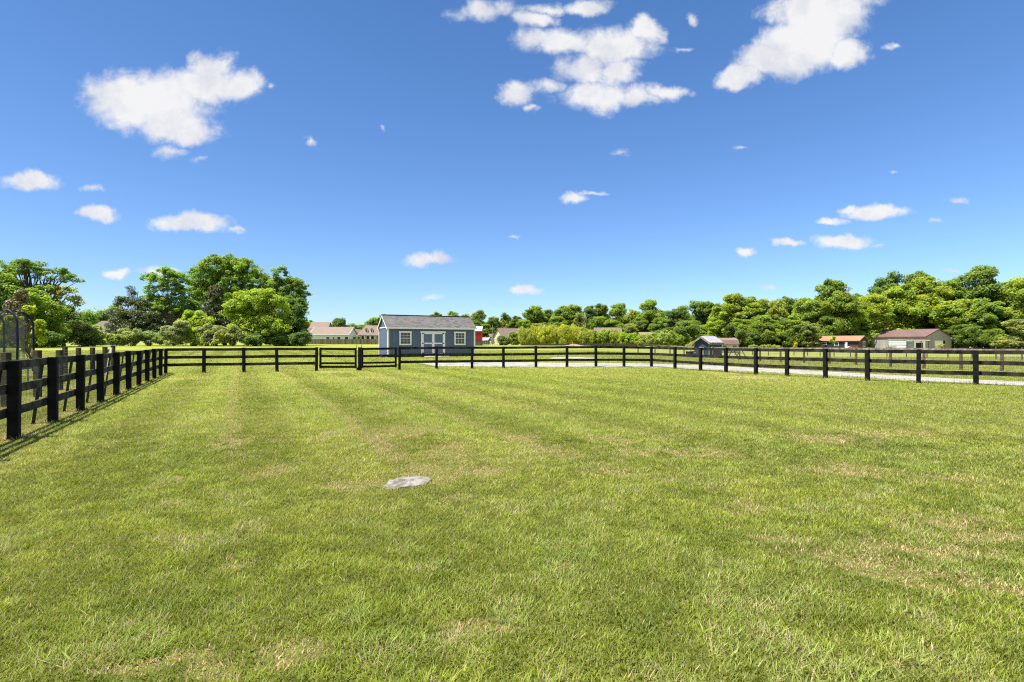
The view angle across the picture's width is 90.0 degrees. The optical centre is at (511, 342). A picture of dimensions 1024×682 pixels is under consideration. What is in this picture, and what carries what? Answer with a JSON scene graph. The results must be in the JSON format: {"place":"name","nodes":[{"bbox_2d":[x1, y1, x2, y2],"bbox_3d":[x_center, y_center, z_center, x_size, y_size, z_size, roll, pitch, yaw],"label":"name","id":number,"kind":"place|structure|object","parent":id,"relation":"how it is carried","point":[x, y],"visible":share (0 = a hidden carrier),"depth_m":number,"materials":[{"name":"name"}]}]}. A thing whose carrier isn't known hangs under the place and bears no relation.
{"place":"outdoors","nodes":[
{"label":"outdoors","id":0,"kind":"place"},
{"bbox_2d":[0,342,1023,681],"bbox_3d":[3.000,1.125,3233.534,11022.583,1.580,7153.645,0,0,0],"label":"ground","id":1,"kind":"structure","parent":0,"point":[228,670],"depth_m":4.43,"materials":[{"name":"green plant"}]},
{"bbox_2d":[0,289,31,347],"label":"cedar tree","id":2,"kind":"object","parent":1,"relation":"on","point":[18,302],"visible":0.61,"depth_m":79.53,"materials":[{"name":"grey plant"}]},
{"bbox_2d":[0,269,33,347],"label":"tree","id":3,"kind":"object","parent":1,"relation":"on","point":[6,279],"visible":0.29,"depth_m":85.41,"materials":[{"name":"green plant"}]},
{"bbox_2d":[0,309,34,380],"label":"trampoline","id":4,"kind":"object","parent":1,"relation":"on","point":[17,334],"visible":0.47,"depth_m":19.39,"materials":[{"name":"metal"}]},
{"bbox_2d":[0,305,48,359],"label":"sapling","id":5,"kind":"object","parent":1,"relation":"on","point":[10,323],"visible":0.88,"depth_m":23.43,"materials":[{"name":"green plant"}]},
{"bbox_2d":[0,350,62,407],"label":"garden fence","id":6,"kind":"object","parent":1,"relation":"on","point":[5,356],"visible":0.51,"depth_m":14.38,"materials":[{"name":"metal"}]},
{"bbox_2d":[0,331,64,347],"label":"bush","id":7,"kind":"object","parent":1,"relation":"on","point":[51,338],"visible":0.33,"depth_m":83.60,"materials":[{"name":"green plant"}]},
{"bbox_2d":[0,286,71,346],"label":"tree","id":8,"kind":"object","parent":1,"relation":"on","point":[44,305],"visible":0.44,"depth_m":87.38,"materials":[{"name":"green plant"}]},
{"bbox_2d":[0,258,85,303],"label":"tree","id":9,"kind":"object","parent":1,"relation":"on","point":[24,268],"visible":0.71,"depth_m":91.82,"materials":[{"name":"green plant"}]},
{"bbox_2d":[46,284,86,346],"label":"tree","id":10,"kind":"object","parent":1,"relation":"on","point":[73,298],"visible":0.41,"depth_m":95.70,"materials":[{"name":"green plant"}]},
{"bbox_2d":[49,304,91,345],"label":"tree","id":11,"kind":"object","parent":1,"relation":"on","point":[73,314],"visible":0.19,"depth_m":99.28,"materials":[{"name":"green plant"}]},
{"bbox_2d":[0,348,167,439],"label":"board fence","id":12,"kind":"object","parent":1,"relation":"on","point":[14,387],"visible":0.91,"depth_m":11.63,"materials":[{"name":"black wood"}]},
{"bbox_2d":[63,320,107,346],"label":"bush","id":13,"kind":"object","parent":1,"relation":"on","point":[85,335],"visible":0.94,"depth_m":97.55,"materials":[{"name":"green plant"}]},
{"bbox_2d":[62,345,114,374],"bbox_3d":[-21.398,0.936,26.748,1.537,1.536,3.078,0,0,0],"label":"paddock fence","id":14,"kind":"object","parent":1,"relation":"on","point":[105,350],"visible":0.48,"depth_m":25.73,"materials":[{"name":"wood"}]},
{"bbox_2d":[79,309,100,325],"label":"tree","id":15,"kind":"object","parent":1,"relation":"on","point":[90,317],"visible":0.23,"depth_m":191.51,"materials":[{"name":"green plant"}]},
{"bbox_2d":[85,302,120,324],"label":"tree","id":16,"kind":"object","parent":1,"relation":"on","point":[104,316],"visible":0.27,"depth_m":198.52,"materials":[{"name":"green plant"}]},
{"bbox_2d":[105,333,132,345],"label":"bush","id":17,"kind":"object","parent":1,"relation":"on","point":[115,339],"visible":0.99,"depth_m":100.22,"materials":[{"name":"green plant"}]},
{"bbox_2d":[116,328,144,345],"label":"bush","id":18,"kind":"object","parent":1,"relation":"on","point":[136,334],"visible":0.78,"depth_m":101.73,"materials":[{"name":"green plant"}]},
{"bbox_2d":[104,285,168,343],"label":"cedar tree","id":19,"kind":"object","parent":1,"relation":"on","point":[143,319],"visible":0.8,"depth_m":110.58,"materials":[{"name":"green plant"}]},
{"bbox_2d":[139,330,164,345],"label":"bush","id":20,"kind":"object","parent":1,"relation":"on","point":[152,335],"visible":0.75,"depth_m":103.53,"materials":[{"name":"green plant"}]},
{"bbox_2d":[139,266,191,345],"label":"tree","id":21,"kind":"object","parent":1,"relation":"on","point":[168,302],"visible":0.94,"depth_m":113.32,"materials":[{"name":"green plant"}]},
{"bbox_2d":[156,320,191,345],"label":"bush","id":22,"kind":"object","parent":1,"relation":"on","point":[173,335],"visible":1,"depth_m":100.39,"materials":[{"name":"green plant"}]},
{"bbox_2d":[131,299,229,344],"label":"tree","id":23,"kind":"object","parent":1,"relation":"on","point":[194,304],"visible":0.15,"depth_m":116.29,"materials":[{"name":"green plant"}]},
{"bbox_2d":[177,309,216,342],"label":"tree","id":24,"kind":"object","parent":1,"relation":"on","point":[196,318],"visible":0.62,"depth_m":105.03,"materials":[{"name":"green plant"}]},
{"bbox_2d":[184,327,209,345],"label":"bush","id":25,"kind":"object","parent":1,"relation":"on","point":[193,335],"visible":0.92,"depth_m":101.88,"materials":[{"name":"green plant"}]},
{"bbox_2d":[196,322,227,345],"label":"bush","id":26,"kind":"object","parent":1,"relation":"on","point":[208,330],"visible":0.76,"depth_m":102.97,"materials":[{"name":"green plant"}]},
{"bbox_2d":[199,284,232,345],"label":"cedar tree","id":27,"kind":"object","parent":1,"relation":"on","point":[217,289],"visible":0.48,"depth_m":109.55,"materials":[{"name":"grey plant"}]},
{"bbox_2d":[211,325,248,345],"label":"bush","id":28,"kind":"object","parent":1,"relation":"on","point":[235,333],"visible":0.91,"depth_m":100.55,"materials":[{"name":"green plant"}]},
{"bbox_2d":[184,253,281,344],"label":"tree","id":29,"kind":"object","parent":1,"relation":"on","point":[235,273],"visible":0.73,"depth_m":120.53,"materials":[{"name":"green plant"}]},
{"bbox_2d":[168,347,317,372],"bbox_3d":[-14.269,1.011,27.289,7.427,1.479,0.208,0,0,-13],"label":"board fence","id":30,"kind":"object","parent":1,"relation":"on","point":[243,356],"visible":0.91,"depth_m":27.24,"materials":[{"name":"black wood"}]},
{"bbox_2d":[240,330,266,345],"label":"bush","id":31,"kind":"object","parent":1,"relation":"on","point":[255,338],"visible":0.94,"depth_m":101.01,"materials":[{"name":"green plant"}]},
{"bbox_2d":[217,287,292,345],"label":"tree","id":32,"kind":"object","parent":1,"relation":"on","point":[241,309],"visible":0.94,"depth_m":103.64,"materials":[{"name":"green plant"}]},
{"bbox_2d":[264,330,293,345],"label":"bush","id":33,"kind":"object","parent":1,"relation":"on","point":[281,339],"visible":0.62,"depth_m":102.86,"materials":[{"name":"green plant"}]},
{"bbox_2d":[261,295,311,345],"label":"tree","id":34,"kind":"object","parent":1,"relation":"on","point":[296,318],"visible":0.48,"depth_m":111.13,"materials":[{"name":"green plant"}]},
{"bbox_2d":[267,264,312,312],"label":"tree","id":35,"kind":"object","parent":1,"relation":"on","point":[296,287],"visible":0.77,"depth_m":115.67,"materials":[{"name":"green plant"}]},
{"bbox_2d":[288,332,312,345],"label":"bush","id":36,"kind":"object","parent":1,"relation":"on","point":[300,338],"visible":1,"depth_m":100.49,"materials":[{"name":"green plant"}]},
{"bbox_2d":[311,327,357,338],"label":"house","id":37,"kind":"structure","parent":1,"relation":"on","point":[333,332],"depth_m":174.94,"materials":[{"name":"white"}]},
{"bbox_2d":[308,339,378,343],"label":"privacy fence","id":38,"kind":"object","parent":1,"relation":"on","point":[344,341],"visible":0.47,"depth_m":158.96,"materials":[{"name":"beige wood"}]},
{"bbox_2d":[357,347,360,369],"bbox_3d":[-8.554,0.982,28.769,0.280,1.400,0.205,0,0,0],"label":"gate post","id":39,"kind":"object","parent":1,"relation":"on","point":[359,358],"visible":0.6,"depth_m":28.70,"materials":[{"name":"black wood"}]},
{"bbox_2d":[319,345,356,370],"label":"gate","id":40,"kind":"structure","parent":39,"relation":"attached to","point":[337,356],"depth_m":28.37,"materials":[{"name":"black wood"}]},
{"bbox_2d":[361,345,397,370],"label":"gate","id":41,"kind":"structure","parent":39,"relation":"attached to","point":[393,355],"depth_m":28.87,"materials":[{"name":"black wood"}]},
{"bbox_2d":[356,326,378,338],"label":"house","id":42,"kind":"structure","parent":1,"relation":"on","point":[368,332],"depth_m":183.28,"materials":[{"name":"white"}]},
{"bbox_2d":[383,476,431,489],"bbox_3d":[-1.202,1.609,5.833,0.418,0.080,0.591,0,0,31],"label":"flat stone","id":43,"kind":"object","parent":1,"relation":"on","point":[408,481],"visible":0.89,"depth_m":5.82,"materials":[{"name":"grey stone"}]},
{"bbox_2d":[377,314,476,357],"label":"garden shed","id":44,"kind":"structure","parent":1,"relation":"on","point":[397,331],"depth_m":41.70,"materials":[{"name":"blue wood"}]},
{"bbox_2d":[399,331,411,344],"bbox_3d":[-8.456,-0.325,40.613,1.040,1.110,0.048,0,0,-27],"label":"window","id":45,"kind":"structure","parent":44,"relation":"in","point":[405,337],"depth_m":40.62,"materials":[{"name":"white glass"}]},
{"bbox_2d":[422,333,432,353],"bbox_3d":[-6.825,0.110,41.444,0.930,1.740,0.048,0,0,-27],"label":"door","id":46,"kind":"structure","parent":44,"relation":"in","point":[427,338],"depth_m":41.43,"materials":[{"name":"white wood"}]},
{"bbox_2d":[433,333,443,353],"bbox_3d":[-5.981,0.110,41.877,0.930,1.740,0.048,0,0,-27],"label":"door","id":47,"kind":"structure","parent":44,"relation":"in","point":[438,338],"depth_m":41.86,"materials":[{"name":"white wood"}]},
{"bbox_2d":[493,328,517,343],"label":"house","id":48,"kind":"structure","parent":1,"relation":"on","point":[503,331],"depth_m":166.26,"materials":[{"name":"beige"}]},
{"bbox_2d":[398,346,652,369],"bbox_3d":[1.259,0.967,30.969,15.902,1.520,0.203,0,0,-13],"label":"board fence","id":49,"kind":"object","parent":1,"relation":"on","point":[535,360],"visible":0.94,"depth_m":30.92,"materials":[{"name":"black wood"}]},
{"bbox_2d":[517,327,533,344],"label":"shrub","id":50,"kind":"object","parent":1,"relation":"on","point":[525,336],"visible":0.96,"depth_m":118.18,"materials":[{"name":"green plant"}]},
{"bbox_2d":[522,305,547,323],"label":"tree","id":51,"kind":"object","parent":1,"relation":"on","point":[534,314],"visible":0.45,"depth_m":198.85,"materials":[{"name":"green plant"}]},
{"bbox_2d":[537,324,555,343],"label":"shrub","id":52,"kind":"object","parent":1,"relation":"on","point":[545,336],"visible":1,"depth_m":118.65,"materials":[{"name":"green plant"}]},
{"bbox_2d":[557,324,575,343],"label":"shrub","id":53,"kind":"object","parent":1,"relation":"on","point":[566,334],"visible":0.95,"depth_m":118.43,"materials":[{"name":"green plant"}]},
{"bbox_2d":[550,304,586,325],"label":"tree","id":54,"kind":"object","parent":1,"relation":"on","point":[568,314],"visible":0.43,"depth_m":195.23,"materials":[{"name":"green plant"}]},
{"bbox_2d":[528,343,635,345],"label":"hedge fence","id":55,"kind":"object","parent":1,"relation":"on","point":[533,344],"visible":0.56,"depth_m":114.03,"materials":[{"name":"green plant"}]},
{"bbox_2d":[576,326,594,343],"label":"shrub","id":56,"kind":"object","parent":1,"relation":"on","point":[585,335],"visible":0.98,"depth_m":118.45,"materials":[{"name":"green plant"}]},
{"bbox_2d":[583,305,596,329],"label":"tree","id":57,"kind":"object","parent":1,"relation":"on","point":[590,313],"visible":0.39,"depth_m":208.66,"materials":[{"name":"green plant"}]},
{"bbox_2d":[588,316,609,329],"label":"tree","id":58,"kind":"object","parent":1,"relation":"on","point":[597,322],"visible":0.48,"depth_m":188.94,"materials":[{"name":"green plant"}]},
{"bbox_2d":[593,303,610,321],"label":"tree","id":59,"kind":"object","parent":1,"relation":"on","point":[601,309],"visible":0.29,"depth_m":210.92,"materials":[{"name":"green plant"}]},
{"bbox_2d":[597,329,613,343],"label":"shrub","id":60,"kind":"object","parent":1,"relation":"on","point":[605,336],"visible":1,"depth_m":118.39,"materials":[{"name":"green plant"}]},
{"bbox_2d":[608,302,627,326],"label":"tree","id":61,"kind":"object","parent":1,"relation":"on","point":[618,311],"visible":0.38,"depth_m":197.70,"materials":[{"name":"green plant"}]},
{"bbox_2d":[617,332,634,343],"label":"shrub","id":62,"kind":"object","parent":1,"relation":"on","point":[625,338],"visible":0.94,"depth_m":118.02,"materials":[{"name":"green plant"}]},
{"bbox_2d":[630,314,650,331],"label":"tree","id":63,"kind":"object","parent":1,"relation":"on","point":[642,322],"visible":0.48,"depth_m":184.05,"materials":[{"name":"green plant"}]},
{"bbox_2d":[637,299,665,331],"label":"tree","id":64,"kind":"object","parent":1,"relation":"on","point":[651,311],"visible":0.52,"depth_m":185.91,"materials":[{"name":"green plant"}]},
{"bbox_2d":[649,317,672,346],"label":"tree","id":65,"kind":"object","parent":1,"relation":"on","point":[660,323],"visible":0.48,"depth_m":177.03,"materials":[{"name":"green plant"}]},
{"bbox_2d":[658,329,675,346],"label":"shrub","id":66,"kind":"object","parent":1,"relation":"on","point":[666,337],"visible":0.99,"depth_m":118.63,"materials":[{"name":"green plant"}]},
{"bbox_2d":[664,308,680,328],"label":"tree","id":67,"kind":"object","parent":1,"relation":"on","point":[673,317],"visible":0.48,"depth_m":178.03,"materials":[{"name":"green plant"}]},
{"bbox_2d":[674,320,699,343],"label":"tree","id":68,"kind":"object","parent":1,"relation":"on","point":[691,329],"visible":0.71,"depth_m":144.38,"materials":[{"name":"green plant"}]},
{"bbox_2d":[686,300,710,340],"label":"tree","id":69,"kind":"object","parent":1,"relation":"on","point":[699,309],"visible":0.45,"depth_m":169.61,"materials":[{"name":"green plant"}]},
{"bbox_2d":[692,336,723,354],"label":"coop","id":70,"kind":"structure","parent":1,"relation":"on","point":[706,341],"depth_m":60.24,"materials":[{"name":"blue"}]},
{"bbox_2d":[704,315,739,346],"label":"tree","id":71,"kind":"object","parent":1,"relation":"on","point":[713,325],"visible":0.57,"depth_m":154.89,"materials":[{"name":"green plant"}]},
{"bbox_2d":[703,292,749,337],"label":"tree","id":72,"kind":"object","parent":1,"relation":"on","point":[732,306],"visible":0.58,"depth_m":154.88,"materials":[{"name":"green plant"}]},
{"bbox_2d":[718,338,738,352],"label":"gambrel shed","id":73,"kind":"structure","parent":1,"relation":"on","point":[730,342],"depth_m":90.86,"materials":[{"name":"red metal"}]},
{"bbox_2d":[722,319,754,346],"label":"tree","id":74,"kind":"object","parent":1,"relation":"on","point":[742,324],"visible":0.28,"depth_m":149.94,"materials":[{"name":"green plant"}]},
{"bbox_2d":[733,328,768,346],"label":"bush","id":75,"kind":"object","parent":1,"relation":"on","point":[743,336],"visible":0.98,"depth_m":141.69,"materials":[{"name":"green plant"}]},
{"bbox_2d":[740,295,769,346],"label":"tree","id":76,"kind":"object","parent":1,"relation":"on","point":[754,307],"visible":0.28,"depth_m":154.21,"materials":[{"name":"green plant"}]},
{"bbox_2d":[747,321,785,347],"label":"bush","id":77,"kind":"object","parent":1,"relation":"on","point":[774,334],"visible":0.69,"depth_m":143.66,"materials":[{"name":"green plant"}]},
{"bbox_2d":[750,315,784,347],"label":"tree","id":78,"kind":"object","parent":1,"relation":"on","point":[764,319],"visible":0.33,"depth_m":147.31,"materials":[{"name":"green plant"}]},
{"bbox_2d":[766,298,789,347],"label":"tree","id":79,"kind":"object","parent":1,"relation":"on","point":[777,311],"visible":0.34,"depth_m":155.87,"materials":[{"name":"green plant"}]},
{"bbox_2d":[778,319,808,347],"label":"tree","id":80,"kind":"object","parent":1,"relation":"on","point":[787,324],"visible":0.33,"depth_m":143.37,"materials":[{"name":"green plant"}]},
{"bbox_2d":[782,325,809,342],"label":"bush","id":81,"kind":"object","parent":1,"relation":"on","point":[790,334],"visible":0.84,"depth_m":141.47,"materials":[{"name":"green plant"}]},
{"bbox_2d":[787,297,827,332],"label":"tree","id":82,"kind":"object","parent":1,"relation":"on","point":[804,303],"visible":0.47,"depth_m":150.00,"materials":[{"name":"green plant"}]},
{"bbox_2d":[791,321,823,347],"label":"tree","id":83,"kind":"object","parent":1,"relation":"on","point":[811,331],"visible":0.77,"depth_m":140.30,"materials":[{"name":"green plant"}]},
{"bbox_2d":[799,301,841,335],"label":"tree","id":84,"kind":"object","parent":1,"relation":"on","point":[826,316],"visible":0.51,"depth_m":147.91,"materials":[{"name":"green plant"}]},
{"bbox_2d":[637,343,1023,370],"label":"field fence","id":85,"kind":"object","parent":1,"relation":"on","point":[1001,358],"visible":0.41,"depth_m":34.29,"materials":[{"name":"brown wood"}]},
{"bbox_2d":[812,278,853,335],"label":"tree","id":86,"kind":"object","parent":1,"relation":"on","point":[828,289],"visible":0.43,"depth_m":153.28,"materials":[{"name":"green plant"}]},
{"bbox_2d":[653,347,1023,384],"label":"board fence","id":87,"kind":"object","parent":1,"relation":"on","point":[976,373],"visible":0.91,"depth_m":21.45,"materials":[{"name":"black wood"}]},
{"bbox_2d":[818,336,869,347],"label":"cabin","id":88,"kind":"object","parent":1,"relation":"on","point":[854,341],"visible":0.79,"depth_m":138.01,"materials":[{"name":"brown"}]},
{"bbox_2d":[832,294,870,342],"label":"tree","id":89,"kind":"object","parent":1,"relation":"on","point":[855,317],"visible":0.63,"depth_m":149.35,"materials":[{"name":"green plant"}]},
{"bbox_2d":[852,293,895,345],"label":"tree","id":90,"kind":"object","parent":1,"relation":"on","point":[878,308],"visible":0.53,"depth_m":154.00,"materials":[{"name":"green plant"}]},
{"bbox_2d":[865,269,908,303],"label":"tree","id":91,"kind":"object","parent":1,"relation":"on","point":[881,285],"visible":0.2,"depth_m":174.82,"materials":[{"name":"green plant"}]},
{"bbox_2d":[880,283,933,329],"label":"tree","id":92,"kind":"object","parent":1,"relation":"on","point":[911,312],"visible":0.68,"depth_m":164.02,"materials":[{"name":"green plant"}]},
{"bbox_2d":[888,339,929,347],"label":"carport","id":93,"kind":"object","parent":1,"relation":"on","point":[909,343],"visible":0.69,"depth_m":111.50,"materials":[{"name":"white metal"}]},
{"bbox_2d":[870,329,952,348],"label":"metal barn","id":94,"kind":"structure","parent":1,"relation":"on","point":[936,336],"depth_m":144.94,"materials":[{"name":"beige metal"}]},
{"bbox_2d":[908,276,956,330],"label":"tree","id":95,"kind":"object","parent":1,"relation":"on","point":[937,292],"visible":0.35,"depth_m":165.06,"materials":[{"name":"green plant"}]},
{"bbox_2d":[927,298,982,347],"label":"tree","id":96,"kind":"object","parent":1,"relation":"on","point":[957,309],"visible":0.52,"depth_m":156.33,"materials":[{"name":"green plant"}]},
{"bbox_2d":[940,275,974,347],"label":"tree","id":97,"kind":"object","parent":1,"relation":"on","point":[957,284],"visible":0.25,"depth_m":165.57,"materials":[{"name":"green plant"}]},
{"bbox_2d":[944,324,989,348],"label":"tree","id":98,"kind":"object","parent":1,"relation":"on","point":[960,327],"visible":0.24,"depth_m":149.11,"materials":[{"name":"green plant"}]},
{"bbox_2d":[954,326,991,348],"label":"bush","id":99,"kind":"object","parent":1,"relation":"on","point":[969,336],"visible":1,"depth_m":142.48,"materials":[{"name":"green plant"}]},
{"bbox_2d":[955,297,1011,348],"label":"tree","id":100,"kind":"object","parent":1,"relation":"on","point":[989,318],"visible":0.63,"depth_m":148.90,"materials":[{"name":"green plant"}]},
{"bbox_2d":[962,265,1020,347],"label":"tree","id":101,"kind":"object","parent":1,"relation":"on","point":[983,285],"visible":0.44,"depth_m":159.69,"materials":[{"name":"green plant"}]},
{"bbox_2d":[981,328,1006,348],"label":"bush","id":102,"kind":"object","parent":1,"relation":"on","point":[994,334],"visible":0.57,"depth_m":144.12,"materials":[{"name":"green plant"}]},
{"bbox_2d":[990,319,1023,348],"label":"tree","id":103,"kind":"object","parent":1,"relation":"on","point":[1015,340],"visible":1,"depth_m":131.62,"materials":[{"name":"green plant"}]},
{"bbox_2d":[999,276,1023,348],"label":"tree","id":104,"kind":"object","parent":1,"relation":"on","point":[1015,289],"visible":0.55,"depth_m":145.39,"materials":[{"name":"green plant"}]},
{"bbox_2d":[0,350,1023,440],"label":"meadow grass","id":105,"kind":"structure","parent":0,"point":[751,400],"depth_m":14.30,"materials":[{"name":"green plant"}]},
{"bbox_2d":[0,0,1023,341],"label":"sky","id":106,"kind":"structure","parent":0,"point":[397,157],"materials":[{"name":"blue"}]},
{"bbox_2d":[421,362,1023,385],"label":"gravel road","id":107,"kind":"structure","parent":0,"point":[525,364],"depth_m":31.70,"materials":[{"name":"grey gravel"}]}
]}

